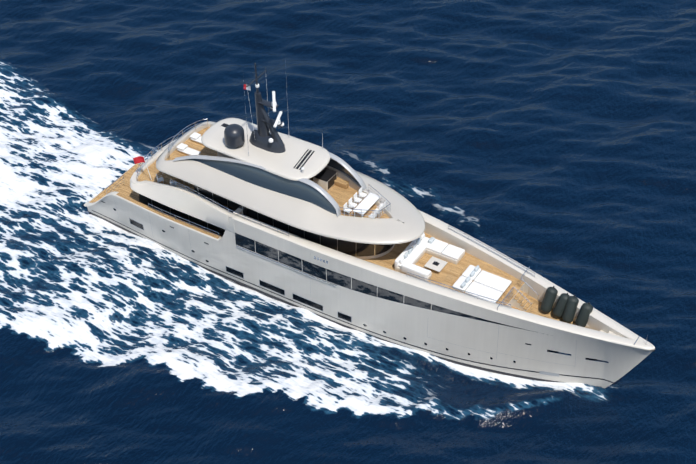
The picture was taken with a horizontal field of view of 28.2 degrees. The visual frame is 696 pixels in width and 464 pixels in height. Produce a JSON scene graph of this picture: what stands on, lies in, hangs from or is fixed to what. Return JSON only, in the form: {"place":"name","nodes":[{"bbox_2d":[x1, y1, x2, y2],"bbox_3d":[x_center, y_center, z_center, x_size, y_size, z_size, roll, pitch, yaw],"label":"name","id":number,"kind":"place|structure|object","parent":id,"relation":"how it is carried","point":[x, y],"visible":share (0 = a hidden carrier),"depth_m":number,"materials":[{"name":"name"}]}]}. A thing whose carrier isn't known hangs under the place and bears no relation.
{"place":"outdoors","nodes":[
{"label":"outdoors","id":0,"kind":"place"},
{"bbox_2d":[0,0,695,463],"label":"sea","id":1,"kind":"structure","parent":0,"point":[552,140],"depth_m":120.60,"materials":[{"name":"liquid"}]},
{"bbox_2d":[87,164,654,387],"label":"hull","id":2,"kind":"object","parent":1,"relation":"on","point":[397,321],"visible":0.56,"depth_m":105.48,"materials":[{"name":"paint"}]},
{"bbox_2d":[84,159,654,351],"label":"bulwarks","id":3,"kind":"object","parent":2,"relation":"attached to","point":[598,321],"visible":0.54,"depth_m":104.31,"materials":[{"name":"white paint"}]},
{"bbox_2d":[89,164,650,350],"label":"decks","id":4,"kind":"object","parent":2,"relation":"on","point":[126,191],"visible":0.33,"depth_m":106.84,"materials":[{"name":"brown wood"}]},
{"bbox_2d":[130,118,424,259],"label":"superstructure","id":5,"kind":"object","parent":4,"relation":"on","point":[281,191],"visible":0.88,"depth_m":108.23,"materials":[{"name":"white paint"}]},
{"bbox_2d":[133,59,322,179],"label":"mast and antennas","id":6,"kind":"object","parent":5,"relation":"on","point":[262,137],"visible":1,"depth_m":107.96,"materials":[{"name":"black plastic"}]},
{"bbox_2d":[106,119,647,344],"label":"railings","id":7,"kind":"object","parent":4,"relation":"on","point":[503,300],"visible":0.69,"depth_m":107.42,"materials":[{"name":"silver metal"}]},
{"bbox_2d":[156,132,620,348],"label":"deck furniture","id":8,"kind":"object","parent":4,"relation":"on","point":[473,279],"visible":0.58,"depth_m":105.17,"materials":[{"name":"white fabric"}]},
{"bbox_2d":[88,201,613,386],"bbox_3d":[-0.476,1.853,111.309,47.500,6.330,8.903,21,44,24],"label":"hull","id":9,"kind":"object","parent":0,"point":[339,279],"visible":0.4,"depth_m":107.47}
]}

